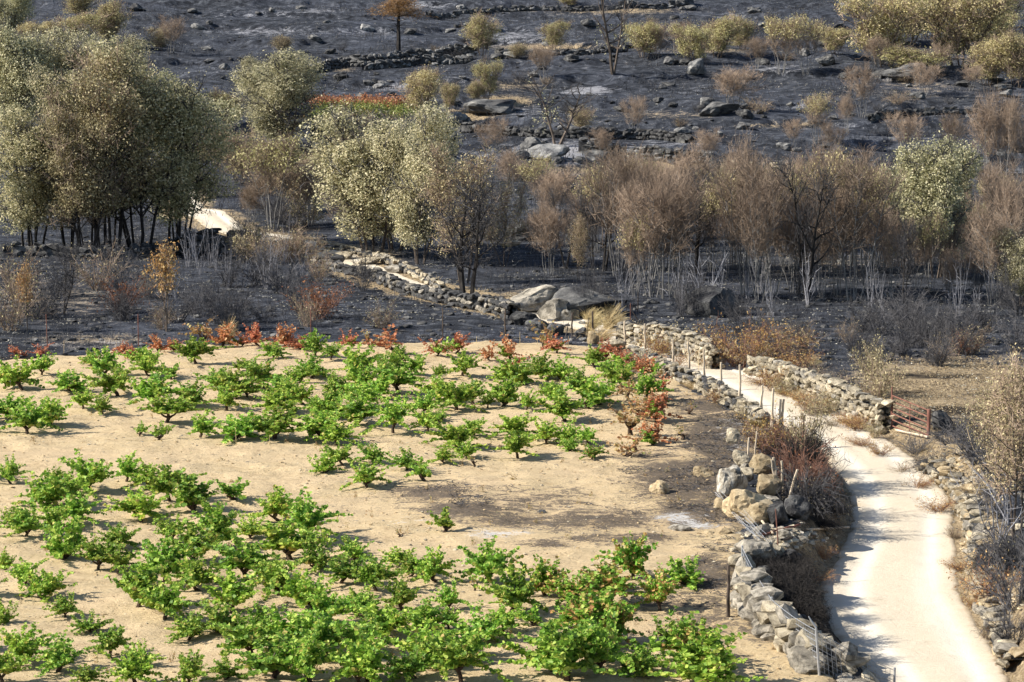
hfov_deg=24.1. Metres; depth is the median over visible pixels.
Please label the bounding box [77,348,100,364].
grapevine
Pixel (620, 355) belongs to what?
grapevine
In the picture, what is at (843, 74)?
boulder
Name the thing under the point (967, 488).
boulder
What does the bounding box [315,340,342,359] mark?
grapevine
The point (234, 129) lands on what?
burnt shrub
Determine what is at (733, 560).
boulder
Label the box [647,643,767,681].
grapevine
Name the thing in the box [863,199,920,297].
burnt tree
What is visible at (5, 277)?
burnt shrub
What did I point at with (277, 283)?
burnt shrub
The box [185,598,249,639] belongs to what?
grapevine
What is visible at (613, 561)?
grapevine
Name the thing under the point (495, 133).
burnt tree
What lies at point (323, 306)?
rusty shrub
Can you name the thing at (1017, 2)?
young oak tree
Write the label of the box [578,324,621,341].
dry grass tuft
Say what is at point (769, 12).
burnt shrub
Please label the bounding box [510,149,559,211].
scorched tree
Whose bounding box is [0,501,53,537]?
grapevine
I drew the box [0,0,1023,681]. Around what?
ground
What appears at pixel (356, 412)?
grapevine
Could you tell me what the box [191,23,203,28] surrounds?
boulder
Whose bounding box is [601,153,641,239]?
burnt tree
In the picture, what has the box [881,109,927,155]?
burnt tree
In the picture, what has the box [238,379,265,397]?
grapevine
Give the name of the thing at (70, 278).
burnt tree
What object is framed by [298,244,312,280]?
dead shrub
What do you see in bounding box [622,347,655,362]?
dry shrub
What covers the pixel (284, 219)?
burnt shrub
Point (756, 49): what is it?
burnt tree
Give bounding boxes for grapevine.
[0,354,44,390]
[0,368,22,386]
[0,391,36,418]
[0,397,65,433]
[0,454,30,483]
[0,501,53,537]
[0,506,38,524]
[0,546,16,569]
[0,565,8,582]
[0,598,18,624]
[0,622,54,667]
[0,649,30,681]
[5,557,48,589]
[8,345,28,358]
[11,470,89,512]
[14,568,77,602]
[26,342,53,357]
[26,629,89,676]
[28,351,58,374]
[32,503,77,529]
[36,396,72,425]
[39,514,103,559]
[42,591,83,617]
[45,369,89,392]
[46,466,72,479]
[47,487,106,525]
[57,448,118,498]
[61,468,92,500]
[65,663,107,681]
[66,388,95,408]
[67,609,113,634]
[72,532,136,569]
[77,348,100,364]
[79,345,125,374]
[80,361,135,396]
[84,623,137,657]
[87,392,118,414]
[90,521,141,550]
[98,486,173,523]
[98,645,167,681]
[99,544,137,575]
[104,555,172,607]
[110,450,151,481]
[111,340,132,353]
[116,345,162,364]
[117,457,163,490]
[117,529,201,581]
[122,343,137,359]
[122,638,166,662]
[123,347,161,375]
[125,371,195,406]
[133,420,151,435]
[133,573,200,622]
[137,389,214,422]
[139,462,206,501]
[143,334,171,351]
[144,420,175,439]
[152,514,188,538]
[158,362,179,379]
[158,549,224,591]
[159,469,228,512]
[160,337,182,350]
[161,648,207,681]
[162,518,219,559]
[164,608,214,642]
[167,376,209,406]
[170,334,233,363]
[178,315,223,341]
[183,502,245,542]
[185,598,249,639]
[187,409,224,437]
[190,497,221,516]
[193,365,230,386]
[198,527,300,592]
[198,565,260,613]
[199,652,248,680]
[202,365,268,399]
[203,321,240,346]
[203,384,248,410]
[204,410,268,443]
[206,605,288,659]
[216,477,250,499]
[224,629,324,681]
[227,357,244,370]
[229,331,251,345]
[231,514,278,538]
[238,355,287,387]
[238,359,263,370]
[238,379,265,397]
[240,406,313,441]
[241,515,337,559]
[242,322,277,345]
[242,382,299,414]
[244,484,301,521]
[244,601,287,633]
[245,605,345,648]
[247,619,340,681]
[249,551,312,600]
[253,340,291,358]
[258,373,294,393]
[264,321,304,345]
[264,563,335,608]
[274,374,318,403]
[276,486,352,536]
[280,364,316,383]
[282,333,310,349]
[283,401,297,414]
[284,333,306,347]
[285,407,342,441]
[285,535,334,573]
[286,609,388,657]
[289,349,338,378]
[290,587,358,616]
[298,327,330,355]
[299,387,345,416]
[307,452,347,472]
[308,390,346,416]
[309,418,364,445]
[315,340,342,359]
[320,371,348,395]
[320,440,356,465]
[323,389,414,425]
[323,550,371,585]
[323,642,392,681]
[324,369,356,391]
[330,374,400,410]
[330,621,394,681]
[331,533,363,558]
[333,536,373,559]
[335,328,365,346]
[338,342,383,376]
[338,586,380,606]
[339,359,381,383]
[339,457,391,489]
[340,613,390,644]
[341,593,379,616]
[345,554,421,591]
[353,441,391,465]
[353,592,420,645]
[358,372,400,399]
[358,391,413,435]
[360,329,387,346]
[362,357,435,399]
[363,324,402,352]
[373,350,412,376]
[373,571,421,609]
[378,546,416,565]
[382,636,437,681]
[386,343,412,366]
[386,446,433,470]
[390,618,467,664]
[392,547,451,577]
[396,599,456,635]
[398,351,428,374]
[403,387,445,412]
[404,456,431,480]
[406,402,449,431]
[407,544,462,582]
[413,373,456,401]
[413,419,494,449]
[417,337,454,355]
[418,623,513,681]
[420,376,487,412]
[425,506,455,532]
[426,408,449,422]
[426,579,471,607]
[430,444,460,464]
[431,363,453,376]
[432,603,466,628]
[439,331,470,353]
[443,600,517,641]
[445,348,485,377]
[451,436,481,459]
[453,535,531,585]
[453,616,505,662]
[457,417,492,434]
[461,379,491,403]
[469,454,476,466]
[469,577,477,590]
[469,600,529,630]
[473,562,548,611]
[475,391,498,407]
[476,339,499,360]
[478,376,528,406]
[483,361,521,383]
[485,411,538,438]
[489,332,522,358]
[492,428,540,458]
[493,356,544,384]
[497,624,592,674]
[507,354,536,364]
[513,554,576,596]
[516,603,542,626]
[517,388,542,409]
[519,618,626,680]
[523,349,553,378]
[524,416,561,444]
[526,320,566,348]
[532,381,556,396]
[533,385,585,421]
[540,332,571,353]
[541,573,588,605]
[543,353,582,381]
[543,380,580,404]
[547,415,585,445]
[549,595,584,628]
[550,579,639,644]
[557,435,581,451]
[560,608,634,672]
[564,555,636,604]
[566,364,598,391]
[567,375,622,404]
[568,343,612,367]
[573,424,600,444]
[575,443,609,458]
[578,391,604,408]
[578,560,638,588]
[578,619,634,650]
[585,337,630,357]
[589,353,637,381]
[591,530,658,581]
[596,359,635,387]
[600,600,646,642]
[605,346,633,362]
[606,394,648,434]
[606,430,650,455]
[608,373,640,400]
[619,562,682,610]
[619,636,664,673]
[619,647,664,677]
[621,367,673,397]
[622,416,678,445]
[623,353,657,365]
[623,388,682,422]
[624,385,667,412]
[625,351,665,375]
[646,605,728,653]
[647,393,672,403]
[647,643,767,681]
[652,624,747,677]
[653,372,672,388]
[661,615,721,657]
[662,555,705,590]
[663,614,721,630]
[674,424,688,439]
[685,400,696,413]
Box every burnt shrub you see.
[0,239,46,298]
[0,268,58,330]
[2,250,53,288]
[5,288,57,318]
[6,273,43,307]
[15,277,80,319]
[33,261,91,296]
[62,235,145,289]
[87,225,147,277]
[97,291,150,322]
[101,281,140,318]
[103,251,149,294]
[128,253,184,287]
[133,268,157,297]
[135,274,160,299]
[142,283,203,322]
[142,301,184,329]
[176,277,216,315]
[184,285,245,324]
[187,274,228,307]
[196,274,259,320]
[197,131,229,157]
[202,160,247,195]
[204,116,237,145]
[204,286,261,329]
[206,115,256,143]
[208,246,245,286]
[212,289,248,323]
[222,228,263,253]
[223,221,261,246]
[224,231,262,263]
[226,220,292,253]
[227,247,278,285]
[229,227,293,261]
[231,155,281,193]
[232,212,255,230]
[232,214,272,257]
[245,249,323,294]
[248,292,286,322]
[250,234,286,281]
[252,220,316,262]
[253,182,302,218]
[258,222,320,262]
[262,193,304,223]
[270,202,313,228]
[273,232,320,260]
[277,267,330,312]
[283,275,301,296]
[287,228,311,242]
[288,273,328,304]
[288,289,325,326]
[296,230,326,257]
[302,241,334,281]
[334,40,347,49]
[343,266,380,291]
[347,242,379,281]
[355,226,400,244]
[363,296,403,328]
[368,108,417,134]
[446,47,466,56]
[455,35,468,42]
[483,216,497,240]
[491,142,557,179]
[497,152,524,180]
[509,68,532,81]
[536,76,553,84]
[540,151,589,192]
[551,168,587,201]
[558,102,573,111]
[569,174,589,196]
[570,275,598,299]
[581,258,600,290]
[584,263,611,294]
[612,244,635,281]
[666,254,693,316]
[674,118,690,126]
[679,255,709,306]
[689,101,706,111]
[701,89,719,100]
[713,289,755,321]
[725,307,758,337]
[727,342,781,361]
[728,296,791,337]
[743,96,773,113]
[746,324,783,354]
[761,7,778,18]
[765,323,794,348]
[769,320,833,352]
[771,343,800,360]
[776,51,796,60]
[778,306,824,340]
[783,355,833,373]
[787,15,826,31]
[787,254,809,295]
[789,360,848,380]
[795,401,823,415]
[811,368,855,388]
[813,15,851,31]
[819,415,844,425]
[827,294,888,331]
[832,318,861,342]
[835,323,870,351]
[849,294,909,334]
[850,327,881,350]
[852,339,878,363]
[863,140,905,178]
[867,330,884,347]
[867,333,906,359]
[868,101,885,110]
[878,89,919,103]
[878,283,931,328]
[878,316,929,346]
[880,324,921,355]
[880,330,916,353]
[882,278,944,316]
[884,430,942,453]
[886,459,915,472]
[887,299,931,329]
[890,295,924,317]
[890,302,955,344]
[894,67,937,82]
[905,310,940,346]
[912,415,986,447]
[914,319,956,366]
[923,300,953,326]
[924,334,962,359]
[925,306,975,341]
[927,338,954,366]
[930,296,1000,339]
[930,309,964,341]
[932,413,999,464]
[941,94,959,103]
[941,265,953,290]
[942,319,978,354]
[942,322,995,353]
[944,523,962,537]
[949,461,1023,513]
[958,528,1023,613]
[959,260,992,291]
[959,408,1023,491]
[970,285,1013,331]
[971,587,1023,642]
[974,624,990,639]
[984,149,1018,173]
[985,252,1023,308]
[992,300,1023,351]
[999,280,1023,314]
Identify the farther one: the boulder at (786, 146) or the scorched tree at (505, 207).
the boulder at (786, 146)
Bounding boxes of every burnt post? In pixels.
[442,308,442,340]
[504,308,505,343]
[571,312,572,337]
[592,311,593,329]
[637,292,638,311]
[726,565,729,616]
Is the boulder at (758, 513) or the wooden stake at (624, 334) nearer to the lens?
the boulder at (758, 513)
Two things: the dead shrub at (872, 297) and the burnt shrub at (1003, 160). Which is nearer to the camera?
the dead shrub at (872, 297)
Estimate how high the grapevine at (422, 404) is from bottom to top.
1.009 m
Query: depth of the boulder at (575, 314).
112.33 m
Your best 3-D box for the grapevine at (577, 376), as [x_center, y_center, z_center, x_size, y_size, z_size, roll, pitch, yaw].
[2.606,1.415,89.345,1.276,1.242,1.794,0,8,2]
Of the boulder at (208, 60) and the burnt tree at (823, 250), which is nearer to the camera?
the burnt tree at (823, 250)
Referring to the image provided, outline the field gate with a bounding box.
[890,387,930,435]
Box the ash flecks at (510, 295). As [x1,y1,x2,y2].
[0,153,1023,570]
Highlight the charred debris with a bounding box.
[414,400,755,608]
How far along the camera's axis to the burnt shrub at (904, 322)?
107.98 m
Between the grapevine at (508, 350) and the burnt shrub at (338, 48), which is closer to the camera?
the grapevine at (508, 350)
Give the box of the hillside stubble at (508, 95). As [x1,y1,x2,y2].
[0,0,1023,224]
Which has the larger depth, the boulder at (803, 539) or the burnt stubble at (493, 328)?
the burnt stubble at (493, 328)
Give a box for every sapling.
[13,256,36,331]
[142,237,183,331]
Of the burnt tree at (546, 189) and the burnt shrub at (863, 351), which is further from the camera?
the burnt tree at (546, 189)
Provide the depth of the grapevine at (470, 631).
52.05 m
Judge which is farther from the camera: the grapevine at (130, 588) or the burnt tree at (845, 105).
the burnt tree at (845, 105)
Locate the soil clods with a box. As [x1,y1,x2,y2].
[0,350,785,681]
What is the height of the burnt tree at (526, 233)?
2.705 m
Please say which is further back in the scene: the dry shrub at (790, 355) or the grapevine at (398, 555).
the dry shrub at (790, 355)
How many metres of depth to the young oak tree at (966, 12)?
258.35 m
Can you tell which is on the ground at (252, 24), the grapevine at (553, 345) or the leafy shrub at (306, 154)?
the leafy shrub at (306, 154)
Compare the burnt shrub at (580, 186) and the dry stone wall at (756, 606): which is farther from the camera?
the burnt shrub at (580, 186)
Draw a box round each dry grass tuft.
[222,313,238,343]
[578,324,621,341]
[579,308,601,319]
[582,307,607,331]
[595,303,628,328]
[599,304,619,314]
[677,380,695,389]
[745,416,768,426]
[787,388,805,399]
[803,353,822,366]
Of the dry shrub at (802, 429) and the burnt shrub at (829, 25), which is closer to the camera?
the dry shrub at (802, 429)
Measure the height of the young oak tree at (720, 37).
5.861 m
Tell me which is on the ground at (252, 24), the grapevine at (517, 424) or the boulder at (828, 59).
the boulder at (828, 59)
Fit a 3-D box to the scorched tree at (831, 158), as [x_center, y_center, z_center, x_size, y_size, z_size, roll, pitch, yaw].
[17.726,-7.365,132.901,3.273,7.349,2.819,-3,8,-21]
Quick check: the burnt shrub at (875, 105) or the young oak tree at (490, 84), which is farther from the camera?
the young oak tree at (490, 84)
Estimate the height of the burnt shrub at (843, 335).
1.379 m
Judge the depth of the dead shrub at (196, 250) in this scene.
140.02 m
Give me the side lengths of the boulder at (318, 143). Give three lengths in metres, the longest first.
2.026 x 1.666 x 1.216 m
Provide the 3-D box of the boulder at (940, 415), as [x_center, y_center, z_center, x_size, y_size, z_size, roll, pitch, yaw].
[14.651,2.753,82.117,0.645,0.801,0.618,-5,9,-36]
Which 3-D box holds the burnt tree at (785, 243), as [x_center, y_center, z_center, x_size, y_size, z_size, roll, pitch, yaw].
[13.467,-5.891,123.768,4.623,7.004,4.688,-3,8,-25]
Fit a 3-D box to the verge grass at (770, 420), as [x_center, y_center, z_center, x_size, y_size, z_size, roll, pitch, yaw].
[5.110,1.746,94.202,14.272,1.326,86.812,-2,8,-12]
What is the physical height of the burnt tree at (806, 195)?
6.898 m
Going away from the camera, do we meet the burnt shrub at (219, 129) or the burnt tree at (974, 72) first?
the burnt shrub at (219, 129)
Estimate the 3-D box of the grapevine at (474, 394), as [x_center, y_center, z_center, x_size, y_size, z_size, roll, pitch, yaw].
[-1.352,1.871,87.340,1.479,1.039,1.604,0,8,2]
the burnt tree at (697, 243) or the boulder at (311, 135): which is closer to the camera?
the burnt tree at (697, 243)
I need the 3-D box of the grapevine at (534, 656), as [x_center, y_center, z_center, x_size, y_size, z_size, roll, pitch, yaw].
[0.586,6.537,50.544,1.783,1.281,1.946,-4,9,-30]
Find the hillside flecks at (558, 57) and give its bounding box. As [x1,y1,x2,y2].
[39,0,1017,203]
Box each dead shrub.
[173,267,188,303]
[176,227,195,266]
[182,217,207,260]
[192,231,197,261]
[195,254,204,274]
[202,223,221,264]
[213,236,221,271]
[221,254,231,286]
[224,229,234,258]
[236,257,257,286]
[254,238,276,289]
[255,232,269,265]
[266,237,279,261]
[279,226,291,265]
[280,246,295,282]
[289,246,307,274]
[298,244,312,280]
[612,282,628,314]
[615,261,626,288]
[618,260,639,294]
[632,250,655,294]
[660,254,691,313]
[670,252,687,313]
[682,249,727,291]
[708,226,727,280]
[708,260,725,287]
[742,252,758,298]
[750,253,771,292]
[766,273,781,315]
[800,244,818,304]
[809,251,825,294]
[859,259,876,311]
[873,269,890,309]
[941,468,986,486]
[942,275,962,314]
[948,253,970,314]
[969,284,980,309]
[972,435,1023,522]
[976,485,1023,542]
[979,253,1003,297]
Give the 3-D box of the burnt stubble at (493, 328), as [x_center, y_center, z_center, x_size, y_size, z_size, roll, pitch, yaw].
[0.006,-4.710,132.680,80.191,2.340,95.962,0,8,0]
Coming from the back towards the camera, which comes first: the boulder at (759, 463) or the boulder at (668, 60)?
the boulder at (668, 60)
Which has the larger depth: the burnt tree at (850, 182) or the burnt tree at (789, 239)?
the burnt tree at (850, 182)
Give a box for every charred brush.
[751,549,792,571]
[759,408,840,468]
[763,550,822,588]
[765,554,799,589]
[768,545,817,572]
[770,579,811,611]
[772,564,829,609]
[782,586,833,624]
[802,611,827,629]
[813,510,844,533]
[823,501,853,517]
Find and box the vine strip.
[302,90,420,118]
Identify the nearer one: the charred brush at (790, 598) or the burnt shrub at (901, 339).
the charred brush at (790, 598)
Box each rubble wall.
[0,228,249,258]
[311,256,520,318]
[318,241,445,287]
[426,0,684,19]
[495,44,634,55]
[709,159,895,172]
[867,105,980,122]
[916,456,1023,671]
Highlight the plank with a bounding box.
[895,429,928,437]
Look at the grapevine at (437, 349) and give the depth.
99.12 m
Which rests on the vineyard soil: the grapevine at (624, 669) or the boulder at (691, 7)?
the grapevine at (624, 669)
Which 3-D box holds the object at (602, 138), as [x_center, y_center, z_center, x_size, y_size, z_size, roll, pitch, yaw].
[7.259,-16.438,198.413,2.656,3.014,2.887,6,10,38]
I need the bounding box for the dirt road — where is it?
[188,191,1008,681]
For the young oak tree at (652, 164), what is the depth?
162.48 m
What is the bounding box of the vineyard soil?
[0,341,832,681]
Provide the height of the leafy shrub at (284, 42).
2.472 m
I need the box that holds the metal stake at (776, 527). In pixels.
[775,509,778,544]
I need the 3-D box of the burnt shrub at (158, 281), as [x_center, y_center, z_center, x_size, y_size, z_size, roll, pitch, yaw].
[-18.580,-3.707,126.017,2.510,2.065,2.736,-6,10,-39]
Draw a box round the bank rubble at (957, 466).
[939,456,1023,659]
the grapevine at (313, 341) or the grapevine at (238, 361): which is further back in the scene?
the grapevine at (313, 341)
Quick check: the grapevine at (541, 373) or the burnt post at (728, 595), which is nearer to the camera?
the burnt post at (728, 595)
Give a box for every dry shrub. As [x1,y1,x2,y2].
[221,217,265,247]
[229,222,269,260]
[280,195,330,225]
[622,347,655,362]
[627,325,676,354]
[636,331,654,343]
[656,347,700,365]
[663,321,705,341]
[690,307,781,367]
[692,325,735,356]
[699,353,731,367]
[701,383,732,403]
[732,318,819,356]
[732,404,747,418]
[735,398,802,453]
[741,368,780,384]
[757,350,813,367]
[757,360,790,390]
[762,374,797,393]
[767,341,830,366]
[774,383,799,396]
[786,384,824,405]
[786,386,835,450]
[787,394,833,412]
[802,392,839,414]
[813,568,837,584]
[814,542,840,559]
[816,388,835,401]
[831,407,869,428]
[839,412,875,430]
[841,433,884,446]
[848,331,893,376]
[850,349,909,396]
[863,419,888,437]
[863,440,900,456]
[900,470,936,488]
[910,490,959,513]
[935,555,965,570]
[946,548,1022,603]
[958,593,977,607]
[995,657,1016,666]
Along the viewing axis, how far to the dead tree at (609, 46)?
252.51 m
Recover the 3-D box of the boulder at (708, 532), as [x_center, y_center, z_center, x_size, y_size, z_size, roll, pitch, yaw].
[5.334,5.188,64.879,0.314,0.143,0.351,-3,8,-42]
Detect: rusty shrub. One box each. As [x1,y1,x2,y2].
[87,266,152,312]
[278,275,353,319]
[951,329,979,353]
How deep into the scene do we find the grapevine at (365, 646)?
49.94 m
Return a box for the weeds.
[4,365,680,671]
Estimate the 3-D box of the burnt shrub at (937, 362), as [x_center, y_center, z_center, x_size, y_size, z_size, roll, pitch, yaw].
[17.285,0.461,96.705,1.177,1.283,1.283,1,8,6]
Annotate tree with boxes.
[0,0,40,36]
[0,11,65,128]
[0,103,83,246]
[12,17,58,41]
[18,14,105,117]
[25,59,105,247]
[34,79,147,247]
[42,26,173,248]
[48,239,85,314]
[51,30,157,100]
[54,8,113,43]
[57,31,217,247]
[59,0,101,15]
[86,0,132,43]
[134,67,249,240]
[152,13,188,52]
[203,86,249,129]
[223,128,308,228]
[224,44,346,143]
[230,49,275,106]
[238,181,273,223]
[286,160,326,226]
[287,95,431,252]
[320,188,347,233]
[348,107,470,250]
[365,90,476,263]
[366,0,437,50]
[389,61,446,112]
[413,133,507,282]
[419,169,526,293]
[438,80,460,111]
[459,9,505,55]
[464,79,487,98]
[471,49,505,98]
[471,116,510,157]
[471,173,531,266]
[490,146,528,197]
[507,61,604,143]
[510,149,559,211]
[520,210,544,251]
[522,195,570,275]
[527,43,562,79]
[532,161,584,220]
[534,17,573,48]
[534,173,561,235]
[542,183,588,268]
[559,0,577,6]
[561,165,639,270]
[561,206,573,247]
[563,213,592,278]
[566,193,593,248]
[572,161,615,250]
[576,133,656,275]
[578,194,604,269]
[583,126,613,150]
[584,209,600,247]
[587,0,639,74]
[590,148,620,234]
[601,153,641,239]
[602,139,673,271]
[603,173,696,297]
[605,155,692,279]
[614,158,718,298]
[614,207,654,296]
[617,93,648,131]
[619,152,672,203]
[621,149,665,204]
[623,13,669,58]
[636,25,672,58]
[638,151,693,269]
[658,18,693,50]
[658,164,698,267]
[666,135,719,243]
[668,15,717,60]
[669,165,718,273]
[692,126,725,165]
[694,161,717,243]
[695,162,725,208]
[695,176,723,271]
[696,7,748,58]
[700,165,745,277]
[705,142,798,295]
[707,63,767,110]
[714,126,766,269]
[719,180,749,269]
[724,156,799,278]
[724,168,794,300]
[729,15,761,47]
[738,164,815,293]
[742,36,768,68]
[762,13,803,74]
[763,184,817,292]
[764,142,851,300]
[767,155,809,272]
[767,191,782,274]
[773,155,846,270]
[778,12,833,74]
[780,152,815,203]
[781,116,805,146]
[785,132,853,268]
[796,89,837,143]
[802,134,917,300]
[806,198,845,297]
[808,143,856,271]
[811,145,876,265]
[811,170,864,295]
[818,121,848,154]
[819,26,854,54]
[829,0,936,66]
[835,92,855,131]
[839,160,895,273]
[840,61,880,118]
[845,151,894,266]
[847,159,904,290]
[861,31,889,71]
[863,0,949,46]
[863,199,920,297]
[866,175,906,267]
[873,41,955,70]
[880,123,988,277]
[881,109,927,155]
[883,155,910,266]
[892,208,921,299]
[901,59,945,95]
[901,208,925,271]
[901,213,941,289]
[907,0,1017,66]
[912,222,934,276]
[914,206,952,292]
[916,0,956,39]
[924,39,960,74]
[935,109,969,150]
[936,212,965,279]
[937,242,974,301]
[950,31,1019,85]
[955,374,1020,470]
[956,228,989,291]
[958,63,985,90]
[959,190,983,269]
[961,93,1016,175]
[961,193,1023,303]
[964,343,1023,539]
[965,152,1023,272]
[965,211,985,269]
[972,155,1023,209]
[977,8,1023,47]
[977,164,1018,206]
[978,79,1023,182]
[984,0,1023,20]
[986,23,1023,87]
[987,171,1023,292]
[989,225,1023,306]
[995,189,1023,248]
[1003,96,1023,183]
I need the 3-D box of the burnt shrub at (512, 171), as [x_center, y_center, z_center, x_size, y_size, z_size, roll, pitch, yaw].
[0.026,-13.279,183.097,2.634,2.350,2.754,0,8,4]
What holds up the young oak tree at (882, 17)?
on the ground at (252, 24)
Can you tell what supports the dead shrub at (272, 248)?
on the ground at (252, 24)
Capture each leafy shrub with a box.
[143,25,172,50]
[210,122,279,184]
[239,137,283,183]
[263,143,325,206]
[269,33,294,52]
[304,143,343,200]
[319,100,373,145]
[505,42,530,58]
[565,105,597,129]
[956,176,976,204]
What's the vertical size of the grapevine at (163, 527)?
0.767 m
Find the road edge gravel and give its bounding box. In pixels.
[184,213,1023,643]
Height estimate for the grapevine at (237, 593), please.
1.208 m
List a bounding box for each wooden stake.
[623,321,625,348]
[644,324,645,348]
[671,339,673,361]
[687,341,690,368]
[703,349,705,374]
[720,362,721,380]
[738,365,740,396]
[747,437,749,455]
[754,431,757,453]
[760,386,763,408]
[770,388,774,427]
[772,457,776,475]
[779,399,781,425]
[781,399,784,429]
[781,461,784,492]
[789,469,797,494]
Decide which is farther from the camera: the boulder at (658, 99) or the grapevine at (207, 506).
the boulder at (658, 99)
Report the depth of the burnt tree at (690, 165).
147.96 m
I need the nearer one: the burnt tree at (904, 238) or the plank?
the plank
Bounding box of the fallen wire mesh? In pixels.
[716,490,764,538]
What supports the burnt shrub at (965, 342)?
on the ground at (252, 24)
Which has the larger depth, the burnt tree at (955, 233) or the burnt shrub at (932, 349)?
the burnt tree at (955, 233)
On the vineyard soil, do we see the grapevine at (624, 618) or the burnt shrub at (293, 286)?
the grapevine at (624, 618)
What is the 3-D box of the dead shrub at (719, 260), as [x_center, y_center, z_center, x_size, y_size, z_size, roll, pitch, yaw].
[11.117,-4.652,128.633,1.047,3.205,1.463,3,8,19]
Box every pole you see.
[761,523,800,534]
[780,534,815,540]
[783,526,849,530]
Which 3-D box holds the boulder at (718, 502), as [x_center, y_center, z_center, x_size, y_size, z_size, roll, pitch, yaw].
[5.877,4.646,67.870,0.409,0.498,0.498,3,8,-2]
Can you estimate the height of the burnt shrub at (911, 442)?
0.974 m
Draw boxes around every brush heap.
[757,396,825,454]
[757,410,844,505]
[767,445,856,524]
[904,442,956,476]
[950,412,1022,438]
[957,500,1023,586]
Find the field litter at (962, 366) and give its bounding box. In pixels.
[683,318,1020,432]
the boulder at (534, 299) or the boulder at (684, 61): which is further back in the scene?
the boulder at (684, 61)
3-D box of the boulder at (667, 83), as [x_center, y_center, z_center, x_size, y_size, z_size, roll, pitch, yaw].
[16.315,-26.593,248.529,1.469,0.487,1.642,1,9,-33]
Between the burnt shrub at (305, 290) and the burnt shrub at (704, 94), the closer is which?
the burnt shrub at (305, 290)
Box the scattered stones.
[0,0,1023,362]
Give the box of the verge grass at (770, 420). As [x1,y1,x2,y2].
[334,270,1021,680]
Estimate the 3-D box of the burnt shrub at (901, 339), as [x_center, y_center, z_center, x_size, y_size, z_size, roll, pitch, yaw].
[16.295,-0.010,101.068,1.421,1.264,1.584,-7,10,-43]
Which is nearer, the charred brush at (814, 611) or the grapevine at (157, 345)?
the charred brush at (814, 611)
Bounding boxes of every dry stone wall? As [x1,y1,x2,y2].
[310,43,477,72]
[362,53,473,70]
[457,120,693,142]
[578,137,713,162]
[615,321,724,368]
[625,345,770,424]
[730,566,879,681]
[743,355,899,431]
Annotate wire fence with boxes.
[741,545,895,681]
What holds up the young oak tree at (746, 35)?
on the ground at (252, 24)
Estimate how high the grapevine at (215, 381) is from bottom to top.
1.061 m
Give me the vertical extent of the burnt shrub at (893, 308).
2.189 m
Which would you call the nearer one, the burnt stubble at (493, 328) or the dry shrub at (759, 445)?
the dry shrub at (759, 445)
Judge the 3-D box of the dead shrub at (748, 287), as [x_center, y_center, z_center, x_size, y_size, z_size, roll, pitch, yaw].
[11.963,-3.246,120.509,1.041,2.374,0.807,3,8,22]
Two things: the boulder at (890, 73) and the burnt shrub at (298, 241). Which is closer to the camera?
the burnt shrub at (298, 241)
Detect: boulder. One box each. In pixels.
[128,3,145,10]
[188,8,197,12]
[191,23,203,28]
[201,46,213,50]
[203,58,214,62]
[219,63,229,68]
[295,5,306,8]
[308,34,322,41]
[310,121,330,141]
[311,140,328,152]
[321,253,344,261]
[324,48,335,53]
[333,72,348,80]
[336,251,353,258]
[357,257,380,263]
[360,24,374,30]
[363,80,373,85]
[372,83,383,87]
[378,80,389,86]
[384,264,403,272]
[404,28,416,34]
[449,112,469,121]
[456,4,465,8]
[463,99,515,114]
[491,53,506,58]
[500,236,519,246]
[502,221,548,240]
[503,51,517,57]
[510,284,557,311]
[510,311,537,324]
[511,150,529,159]
[520,136,540,149]
[524,143,570,159]
[525,318,548,331]
[527,70,538,76]
[537,298,568,319]
[544,322,564,334]
[551,286,626,316]
[552,156,561,163]
[560,309,571,320]
[563,54,578,61]
[569,309,579,319]
[572,156,583,163]
[575,327,586,336]
[576,150,609,161]
[580,18,595,26]
[587,331,598,343]
[603,339,625,349]
[613,106,629,111]
[649,480,669,493]
[652,97,663,102]
[658,84,666,88]
[661,82,674,85]
[663,56,678,64]
[667,524,691,530]
[668,102,677,106]
[669,15,678,19]
[674,127,691,132]
[677,59,690,64]
[679,0,694,5]
[683,285,735,317]
[684,5,696,9]
[687,58,706,74]
[693,466,715,477]
[699,101,739,115]
[700,97,715,105]
[703,530,713,533]
[713,497,723,508]
[714,131,722,136]
[716,465,747,498]
[719,528,732,534]
[722,489,772,522]
[724,288,737,305]
[726,428,739,443]
[728,547,738,552]
[728,553,755,567]
[730,556,753,587]
[732,450,749,465]
[734,539,776,564]
[736,109,754,118]
[736,121,750,129]
[739,103,752,108]
[739,463,753,481]
[741,467,753,478]
[745,502,769,524]
[747,7,761,13]
[749,453,776,474]
[751,623,774,638]
[754,58,770,64]
[754,523,770,535]
[756,473,782,495]
[757,565,771,573]
[764,495,780,502]
[767,501,788,525]
[773,544,784,555]
[776,142,792,149]
[776,529,791,537]
[781,548,801,562]
[784,495,812,519]
[786,645,832,673]
[791,147,801,151]
[796,536,807,544]
[799,48,809,55]
[815,54,834,64]
[828,115,836,119]
[838,72,850,78]
[871,69,885,78]
[880,63,938,80]
[910,92,925,98]
[931,410,952,429]
[946,443,966,454]
[946,457,955,469]
[954,80,969,86]
[961,482,986,495]
[972,602,978,613]
[989,77,1005,82]
[994,83,1012,88]
[994,149,1007,156]
[998,85,1006,89]
[998,89,1013,96]
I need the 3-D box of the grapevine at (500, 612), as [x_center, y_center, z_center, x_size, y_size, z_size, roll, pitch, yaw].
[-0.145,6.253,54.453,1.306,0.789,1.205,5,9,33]
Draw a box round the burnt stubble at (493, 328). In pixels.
[0,182,1023,409]
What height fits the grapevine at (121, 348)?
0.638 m

